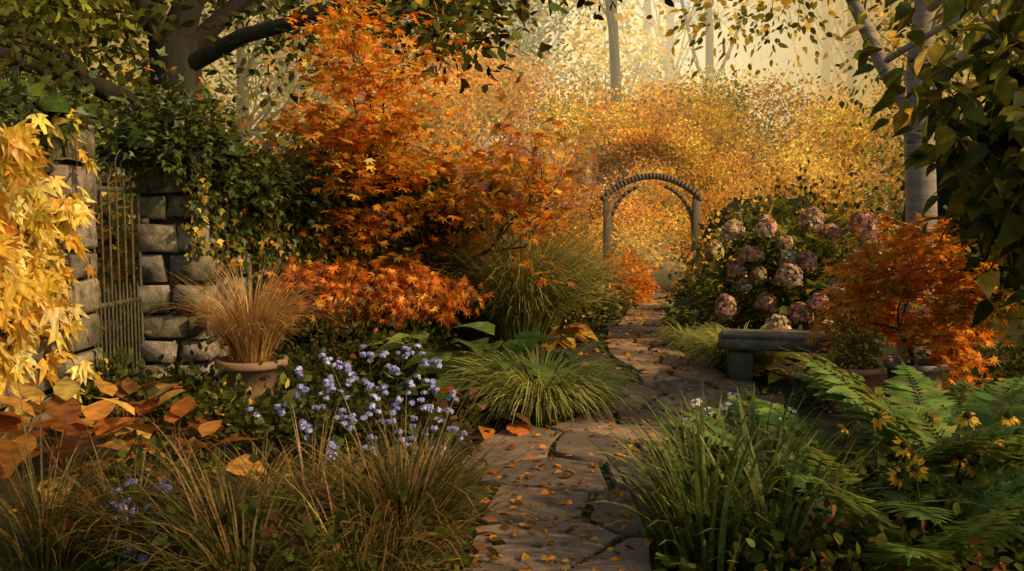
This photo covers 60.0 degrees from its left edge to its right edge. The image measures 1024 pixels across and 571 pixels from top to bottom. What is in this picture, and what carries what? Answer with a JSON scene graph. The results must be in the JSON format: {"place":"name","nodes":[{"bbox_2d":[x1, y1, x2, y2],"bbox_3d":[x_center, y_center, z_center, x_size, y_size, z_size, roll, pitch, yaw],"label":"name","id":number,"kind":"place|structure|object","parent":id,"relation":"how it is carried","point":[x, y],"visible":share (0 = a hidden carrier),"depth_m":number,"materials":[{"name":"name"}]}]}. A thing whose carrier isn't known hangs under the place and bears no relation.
{"place":"outdoors","nodes":[
{"label":"outdoors","id":0,"kind":"place"},
{"bbox_2d":[0,217,1023,570],"bbox_3d":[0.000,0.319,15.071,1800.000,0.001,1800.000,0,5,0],"label":"ground","id":1,"kind":"structure","parent":0,"point":[828,421],"depth_m":6.42,"materials":[{"name":"soil"}]},
{"bbox_2d":[5,14,138,80],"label":"tree","id":2,"kind":"object","parent":1,"relation":"on","point":[96,44],"visible":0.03,"depth_m":45.71,"materials":[{"name":"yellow plant"}]},
{"bbox_2d":[19,20,146,79],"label":"tree","id":3,"kind":"object","parent":1,"relation":"on","point":[95,40],"visible":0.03,"depth_m":44.11,"materials":[{"name":"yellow plant"}]},
{"bbox_2d":[78,55,138,131],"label":"tree","id":4,"kind":"object","parent":1,"relation":"on","point":[108,79],"visible":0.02,"depth_m":114.31,"materials":[{"name":"yellow plant"}]},
{"bbox_2d":[12,1,229,223],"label":"tree","id":5,"kind":"object","parent":1,"relation":"on","point":[127,60],"visible":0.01,"depth_m":50.66,"materials":[{"name":"yellow plant"}]},
{"bbox_2d":[0,376,271,547],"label":"bronze foliage","id":6,"kind":"object","parent":1,"relation":"on","point":[62,407],"visible":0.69,"depth_m":5.08,"materials":[{"name":"orange plant"}]},
{"bbox_2d":[92,38,208,119],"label":"tree","id":7,"kind":"object","parent":1,"relation":"on","point":[95,64],"depth_m":65.14,"materials":[{"name":"yellow plant"}]},
{"bbox_2d":[91,0,262,88],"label":"tree","id":8,"kind":"object","parent":1,"relation":"on","point":[140,39],"visible":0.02,"depth_m":40.41,"materials":[{"name":"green plant"}]},
{"bbox_2d":[135,14,271,114],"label":"tree","id":9,"kind":"object","parent":1,"relation":"on","point":[146,40],"visible":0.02,"depth_m":54.55,"materials":[{"name":"yellow plant"}]},
{"bbox_2d":[123,0,316,131],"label":"tree","id":10,"kind":"object","parent":1,"relation":"on","point":[213,84],"visible":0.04,"depth_m":50.81,"materials":[{"name":"yellow plant"}]},
{"bbox_2d":[0,109,499,437],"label":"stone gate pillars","id":11,"kind":"structure","parent":1,"relation":"on","point":[163,238],"depth_m":7.88,"materials":[{"name":"grey stone"}]},
{"bbox_2d":[0,100,102,434],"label":"maple foliage","id":12,"kind":"object","parent":11,"relation":"attached to","point":[29,286],"visible":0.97,"depth_m":5.72,"materials":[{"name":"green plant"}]},
{"bbox_2d":[0,59,111,157],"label":"wall ivy","id":13,"kind":"object","parent":11,"relation":"attached to","point":[14,107],"depth_m":6.18,"materials":[{"name":"green plant"}]},
{"bbox_2d":[91,149,151,380],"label":"iron gate","id":14,"kind":"structure","parent":11,"relation":"attached to","point":[127,301],"depth_m":7.58,"materials":[{"name":"metal"}]},
{"bbox_2d":[0,78,458,200],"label":"moss wall","id":15,"kind":"structure","parent":11,"relation":"attached to","point":[51,105],"depth_m":7.52,"materials":[{"name":"green plant"}]},
{"bbox_2d":[89,46,529,359],"bbox_3d":[-1.809,-0.754,9.608,1.857,2.917,5.736,4,6,41],"label":"ivy","id":16,"kind":"object","parent":11,"relation":"attached to","point":[189,123],"visible":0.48,"depth_m":8.24,"materials":[{"name":"green plant"}]},
{"bbox_2d":[87,0,413,163],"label":"golden tree","id":17,"kind":"object","parent":1,"relation":"on","point":[241,88],"visible":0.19,"depth_m":24.39,"materials":[{"name":"yellow plant"}]},
{"bbox_2d":[214,353,288,421],"bbox_3d":[-1.927,0.761,6.577,0.532,0.450,0.532,0,5,0],"label":"terracotta pot","id":18,"kind":"object","parent":1,"relation":"on","point":[250,372],"visible":0.54,"depth_m":6.38,"materials":[{"name":"ceramic"}]},
{"bbox_2d":[141,254,355,362],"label":"ornamental grass","id":19,"kind":"object","parent":18,"relation":"on","point":[249,337],"depth_m":6.41,"materials":[{"name":"beige plant"}]},
{"bbox_2d":[159,442,346,494],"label":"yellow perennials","id":20,"kind":"object","parent":1,"relation":"on","point":[214,464],"visible":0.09,"depth_m":5.08,"materials":[{"name":"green plant"}]},
{"bbox_2d":[204,17,361,152],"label":"tree","id":21,"kind":"object","parent":1,"relation":"on","point":[218,94],"visible":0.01,"depth_m":54.45,"materials":[{"name":"yellow plant"}]},
{"bbox_2d":[0,358,566,570],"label":"sedges","id":22,"kind":"object","parent":1,"relation":"on","point":[48,546],"visible":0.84,"depth_m":3.73,"materials":[{"name":"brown plant"}]},
{"bbox_2d":[107,343,471,570],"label":"blue flowers","id":23,"kind":"object","parent":1,"relation":"on","point":[371,389],"visible":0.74,"depth_m":5.42,"materials":[{"name":"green plant"}]},
{"bbox_2d":[0,0,673,140],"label":"oak tree","id":24,"kind":"object","parent":1,"relation":"on","point":[194,55],"visible":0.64,"depth_m":12.91,"materials":[{"name":"green plant"}]},
{"bbox_2d":[0,0,436,114],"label":"tree foliage","id":25,"kind":"object","parent":24,"relation":"attached to","point":[85,15],"visible":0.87,"depth_m":12.25,"materials":[{"name":"green plant"}]},
{"bbox_2d":[89,0,611,330],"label":"japanese maple","id":26,"kind":"object","parent":1,"relation":"on","point":[383,138],"visible":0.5,"depth_m":8.99,"materials":[{"name":"orange plant"}]},
{"bbox_2d":[266,0,434,152],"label":"tree trunk","id":27,"kind":"object","parent":1,"relation":"on","point":[272,66],"visible":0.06,"depth_m":21.99,"materials":[{"name":"brown plant"}]},
{"bbox_2d":[259,251,495,339],"bbox_3d":[-1.417,0.158,9.085,2.303,0.985,2.637,-1,5,-16],"label":"laceleaf maple","id":28,"kind":"object","parent":1,"relation":"on","point":[397,288],"visible":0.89,"depth_m":8.46,"materials":[{"name":"orange plant"}]},
{"bbox_2d":[250,0,601,161],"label":"golden tree","id":29,"kind":"object","parent":1,"relation":"on","point":[540,11],"visible":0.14,"depth_m":26.00,"materials":[{"name":"yellow plant"}]},
{"bbox_2d":[341,21,589,188],"bbox_3d":[-1.317,-3.509,21.874,6.784,6.573,5.587,-3,5,-32],"label":"golden tree","id":30,"kind":"object","parent":1,"relation":"on","point":[476,101],"visible":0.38,"depth_m":20.86,"materials":[{"name":"yellow plant"}]},
{"bbox_2d":[356,322,621,414],"bbox_3d":[-0.258,0.734,7.348,2.271,0.771,1.945,0,5,0],"label":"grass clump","id":31,"kind":"object","parent":1,"relation":"on","point":[528,339],"visible":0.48,"depth_m":7.18,"materials":[{"name":"green plant"}]},
{"bbox_2d":[481,0,540,219],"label":"tree trunk","id":32,"kind":"object","parent":1,"relation":"on","point":[513,17],"visible":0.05,"depth_m":32.97,"materials":[{"name":"beige plant"}]},
{"bbox_2d":[0,11,1023,373],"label":"shrubs","id":33,"kind":"object","parent":1,"relation":"on","point":[736,209],"visible":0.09,"depth_m":14.86,"materials":[{"name":"green plant"}]},
{"bbox_2d":[9,287,1023,570],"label":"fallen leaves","id":34,"kind":"object","parent":1,"relation":"on","point":[569,517],"visible":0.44,"depth_m":5.27,"materials":[{"name":"orange plant"}]},
{"bbox_2d":[414,0,635,139],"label":"tree trunk","id":35,"kind":"object","parent":1,"relation":"on","point":[577,43],"visible":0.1,"depth_m":27.10,"materials":[{"name":"beige plant"}]},
{"bbox_2d":[479,0,579,155],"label":"tree trunk","id":36,"kind":"object","parent":1,"relation":"on","point":[569,31],"visible":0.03,"depth_m":50.19,"materials":[{"name":"beige plant"}]},
{"bbox_2d":[40,325,1023,570],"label":"ground cover","id":37,"kind":"object","parent":1,"relation":"on","point":[846,555],"visible":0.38,"depth_m":3.67,"materials":[{"name":"green plant"}]},
{"bbox_2d":[405,140,659,346],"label":"ornamental grass","id":38,"kind":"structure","parent":1,"relation":"on","point":[518,304],"depth_m":9.77,"materials":[{"name":"plant"}]},
{"bbox_2d":[486,3,589,208],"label":"tree trunk","id":39,"kind":"object","parent":1,"relation":"on","point":[555,46],"visible":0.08,"depth_m":44.20,"materials":[{"name":"beige plant"}]},
{"bbox_2d":[446,0,644,208],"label":"tall tree","id":40,"kind":"object","parent":1,"relation":"on","point":[593,9],"visible":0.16,"depth_m":35.63,"materials":[{"name":"beige plant"}]},
{"bbox_2d":[81,245,1023,431],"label":"shrubs","id":41,"kind":"object","parent":1,"relation":"on","point":[311,367],"visible":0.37,"depth_m":7.61,"materials":[{"name":"green plant"}]},
{"bbox_2d":[462,120,645,263],"bbox_3d":[0.537,-1.816,19.493,4.776,3.569,3.772,0,5,0],"label":"shrub","id":42,"kind":"object","parent":1,"relation":"on","point":[507,141],"visible":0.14,"depth_m":19.05,"materials":[{"name":"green plant"}]},
{"bbox_2d":[477,0,638,149],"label":"tree","id":43,"kind":"object","parent":1,"relation":"on","point":[575,21],"visible":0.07,"depth_m":52.03,"materials":[{"name":"yellow plant"}]},
{"bbox_2d":[131,355,1015,553],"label":"flower stems","id":44,"kind":"object","parent":1,"relation":"on","point":[957,471],"visible":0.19,"depth_m":5.36,"materials":[{"name":"green plant"}]},
{"bbox_2d":[491,0,718,191],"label":"tree","id":45,"kind":"object","parent":1,"relation":"on","point":[596,57],"visible":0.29,"depth_m":29.07,"materials":[{"name":"yellow plant"}]},
{"bbox_2d":[559,0,650,217],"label":"tree trunk","id":46,"kind":"object","parent":1,"relation":"on","point":[647,13],"visible":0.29,"depth_m":37.08,"materials":[{"name":"beige plant"}]},
{"bbox_2d":[555,39,661,185],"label":"tree","id":47,"kind":"object","parent":1,"relation":"on","point":[591,92],"visible":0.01,"depth_m":70.99,"materials":[{"name":"yellow plant"}]},
{"bbox_2d":[540,0,677,196],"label":"tree","id":48,"kind":"object","parent":1,"relation":"on","point":[637,10],"visible":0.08,"depth_m":62.47,"materials":[{"name":"yellow plant"}]},
{"bbox_2d":[593,0,630,221],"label":"tree trunk","id":49,"kind":"object","parent":1,"relation":"on","point":[614,17],"visible":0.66,"depth_m":25.83,"materials":[{"name":"grey plant"}]},
{"bbox_2d":[424,320,810,433],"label":"hakone grass","id":50,"kind":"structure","parent":1,"relation":"on","point":[575,388],"depth_m":6.56,"materials":[{"name":"green plant"}]},
{"bbox_2d":[428,289,822,439],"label":"bronze perennials","id":51,"kind":"object","parent":1,"relation":"on","point":[481,422],"visible":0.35,"depth_m":6.45,"materials":[{"name":"orange plant"}]},
{"bbox_2d":[482,68,769,273],"bbox_3d":[2.659,-2.566,20.397,6.682,4.944,4.230,0,5,0],"label":"golden tree","id":52,"kind":"object","parent":1,"relation":"on","point":[579,114],"visible":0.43,"depth_m":19.74,"materials":[{"name":"yellow plant"}]},
{"bbox_2d":[592,239,663,305],"bbox_3d":[1.962,-0.205,15.208,1.287,1.171,1.453,0,5,0],"label":"orange shrub","id":53,"kind":"object","parent":1,"relation":"on","point":[641,285],"visible":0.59,"depth_m":15.06,"materials":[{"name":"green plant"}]},
{"bbox_2d":[571,0,686,202],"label":"tree","id":54,"kind":"object","parent":1,"relation":"on","point":[678,5],"visible":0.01,"depth_m":111.51,"materials":[{"name":"yellow plant"}]},
{"bbox_2d":[599,173,704,282],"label":"wooden garden arch","id":55,"kind":"structure","parent":1,"relation":"on","point":[694,213],"depth_m":16.88,"materials":[{"name":"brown wood"}]},
{"bbox_2d":[619,0,720,206],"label":"tree","id":56,"kind":"object","parent":1,"relation":"on","point":[676,16],"visible":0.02,"depth_m":114.10,"materials":[{"name":"beige plant"}]},
{"bbox_2d":[557,0,783,243],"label":"tall tree","id":57,"kind":"object","parent":1,"relation":"on","point":[670,21],"visible":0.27,"depth_m":39.09,"materials":[{"name":"yellow plant"}]},
{"bbox_2d":[608,84,794,270],"bbox_3d":[4.146,-2.170,19.343,4.842,4.296,3.750,0,5,0],"label":"golden tree","id":58,"kind":"object","parent":1,"relation":"on","point":[666,205],"visible":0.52,"depth_m":18.86,"materials":[{"name":"orange plant"}]},
{"bbox_2d":[645,0,777,98],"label":"tree trunk","id":59,"kind":"object","parent":1,"relation":"on","point":[709,54],"visible":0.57,"depth_m":31.58,"materials":[{"name":"grey plant"}]},
{"bbox_2d":[658,56,786,147],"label":"tree","id":60,"kind":"object","parent":1,"relation":"on","point":[717,92],"visible":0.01,"depth_m":122.56,"materials":[{"name":"yellow plant"}]},
{"bbox_2d":[674,0,785,184],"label":"tree","id":61,"kind":"object","parent":1,"relation":"on","point":[731,13],"visible":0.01,"depth_m":65.06,"materials":[{"name":"yellow plant"}]},
{"bbox_2d":[683,392,796,422],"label":"white flowers","id":62,"kind":"object","parent":1,"relation":"on","point":[697,403],"visible":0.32,"depth_m":5.53,"materials":[{"name":"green plant"}]},
{"bbox_2d":[559,383,924,570],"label":"strap leaf perennials","id":63,"kind":"object","parent":1,"relation":"on","point":[700,471],"visible":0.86,"depth_m":3.77,"materials":[{"name":"green plant"}]},
{"bbox_2d":[601,59,896,246],"bbox_3d":[5.180,-2.740,20.723,7.437,5.223,5.612,0,5,0],"label":"golden tree","id":64,"kind":"object","parent":1,"relation":"on","point":[818,131],"visible":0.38,"depth_m":20.14,"materials":[{"name":"yellow plant"}]},
{"bbox_2d":[659,0,856,188],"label":"tree","id":65,"kind":"object","parent":1,"relation":"on","point":[758,56],"visible":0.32,"depth_m":51.48,"materials":[{"name":"yellow plant"}]},
{"bbox_2d":[663,440,866,564],"bbox_3d":[0.942,1.090,4.518,1.253,0.239,1.837,-2,5,-26],"label":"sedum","id":66,"kind":"object","parent":1,"relation":"on","point":[832,548],"visible":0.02,"depth_m":3.90,"materials":[{"name":"green plant"}]},
{"bbox_2d":[689,0,846,152],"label":"tree","id":67,"kind":"object","parent":1,"relation":"on","point":[691,28],"visible":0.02,"depth_m":57.31,"materials":[{"name":"yellow plant"}]},
{"bbox_2d":[652,193,899,335],"bbox_3d":[3.317,0.005,10.799,3.163,2.281,2.643,0,5,0],"label":"hydrangea","id":68,"kind":"object","parent":1,"relation":"on","point":[790,265],"visible":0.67,"depth_m":10.29,"materials":[{"name":"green plant"}]},
{"bbox_2d":[674,17,903,184],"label":"tree","id":69,"kind":"object","parent":1,"relation":"on","point":[751,94],"visible":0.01,"depth_m":95.62,"materials":[{"name":"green plant"}]},
{"bbox_2d":[588,0,1006,357],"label":"birch tree","id":70,"kind":"object","parent":1,"relation":"on","point":[920,188],"visible":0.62,"depth_m":9.28,"materials":[{"name":"green plant"}]},
{"bbox_2d":[717,328,880,380],"bbox_3d":[2.531,0.659,7.921,1.360,0.482,0.464,1,5,14],"label":"stone bench","id":71,"kind":"object","parent":1,"relation":"on","point":[740,346],"visible":0.56,"depth_m":7.82,"materials":[{"name":"grey stone"}]},
{"bbox_2d":[701,5,909,135],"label":"tree","id":72,"kind":"object","parent":1,"relation":"on","point":[799,86],"depth_m":105.80,"materials":[{"name":"yellow plant"}]},
{"bbox_2d":[719,0,914,215],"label":"tree","id":73,"kind":"object","parent":1,"relation":"on","point":[825,68],"visible":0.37,"depth_m":42.04,"materials":[{"name":"beige plant"}]},
{"bbox_2d":[720,0,941,172],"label":"tree","id":74,"kind":"object","parent":1,"relation":"on","point":[808,65],"visible":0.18,"depth_m":51.18,"materials":[{"name":"yellow plant"}]},
{"bbox_2d":[654,303,1023,570],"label":"ferns","id":75,"kind":"object","parent":1,"relation":"on","point":[931,449],"visible":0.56,"depth_m":3.99,"materials":[{"name":"green plant"}]},
{"bbox_2d":[740,69,955,222],"bbox_3d":[8.380,-2.776,22.223,7.134,5.048,5.418,0,5,0],"label":"golden tree","id":76,"kind":"object","parent":1,"relation":"on","point":[877,175],"visible":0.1,"depth_m":21.62,"materials":[{"name":"yellow plant"}]},
{"bbox_2d":[819,361,883,413],"bbox_3d":[2.600,0.788,6.806,0.462,0.360,0.462,0,5,0],"label":"terracotta pot","id":77,"kind":"object","parent":1,"relation":"on","point":[871,376],"visible":0.41,"depth_m":6.64,"materials":[{"name":"ceramic"}]},
{"bbox_2d":[810,310,885,370],"bbox_3d":[2.573,0.482,6.803,0.547,0.589,0.506,3,5,34],"label":"potted shrub","id":78,"kind":"object","parent":77,"relation":"in","point":[854,349],"visible":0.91,"depth_m":6.74,"materials":[{"name":"green plant"}]},
{"bbox_2d":[789,35,942,216],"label":"tree","id":79,"kind":"object","parent":1,"relation":"on","point":[884,166],"depth_m":120.21,"materials":[{"name":"brown plant"}]},
{"bbox_2d":[748,0,987,232],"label":"tree","id":80,"kind":"object","parent":1,"relation":"on","point":[851,72],"visible":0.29,"depth_m":40.19,"materials":[{"name":"beige plant"}]},
{"bbox_2d":[765,0,1000,209],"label":"tree","id":81,"kind":"object","parent":1,"relation":"on","point":[836,42],"visible":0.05,"depth_m":51.92,"materials":[{"name":"beige plant"}]},
{"bbox_2d":[796,411,1023,570],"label":"rudbeckia","id":82,"kind":"object","parent":1,"relation":"on","point":[894,475],"visible":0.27,"depth_m":4.01,"materials":[{"name":"yellow plant"}]},
{"bbox_2d":[883,357,948,409],"bbox_3d":[3.165,0.776,6.966,0.472,0.360,0.472,0,5,0],"label":"terracotta pot","id":83,"kind":"object","parent":1,"relation":"on","point":[931,371],"visible":0.5,"depth_m":6.81,"materials":[{"name":"ceramic"}]},
{"bbox_2d":[795,201,1021,404],"bbox_3d":[3.137,0.184,7.069,1.536,1.701,1.513,0,5,0],"label":"potted maple","id":84,"kind":"object","parent":83,"relation":"in","point":[947,344],"visible":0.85,"depth_m":6.93,"materials":[{"name":"orange plant"}]},
{"bbox_2d":[821,0,1016,200],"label":"golden tree","id":85,"kind":"object","parent":1,"relation":"on","point":[958,45],"visible":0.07,"depth_m":19.42,"materials":[{"name":"yellow plant"}]},
{"bbox_2d":[839,0,1023,351],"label":"tree","id":86,"kind":"object","parent":1,"relation":"on","point":[980,144],"visible":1,"depth_m":6.07,"materials":[{"name":"green plant"}]},
{"bbox_2d":[935,4,993,94],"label":"tree","id":87,"kind":"object","parent":1,"relation":"on","point":[962,49],"visible":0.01,"depth_m":104.40,"materials":[{"name":"yellow plant"}]},
{"bbox_2d":[946,0,999,108],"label":"tree","id":88,"kind":"object","parent":1,"relation":"on","point":[969,78],"visible":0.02,"depth_m":97.84,"materials":[{"name":"yellow plant"}]},
{"bbox_2d":[97,0,983,216],"label":"sky","id":89,"kind":"structure","parent":0,"point":[488,142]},
{"bbox_2d":[442,280,794,570],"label":"flagstone path","id":90,"kind":"structure","parent":0,"point":[579,448],"depth_m":5.18,"materials":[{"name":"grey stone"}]},
{"bbox_2d":[440,280,799,568],"bbox_3d":[1.663,0.679,10.251,2.268,0.054,22.786,1,5,9],"label":"joint moss","id":91,"kind":"object","parent":90,"relation":"on","point":[591,493],"visible":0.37,"depth_m":6.98,"materials":[{"name":"green plant"}]},
{"bbox_2d":[830,38,944,210],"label":"tree","id":92,"kind":"object","parent":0,"point":[865,98],"depth_m":70.00,"materials":[{"name":"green plant"}]}
]}

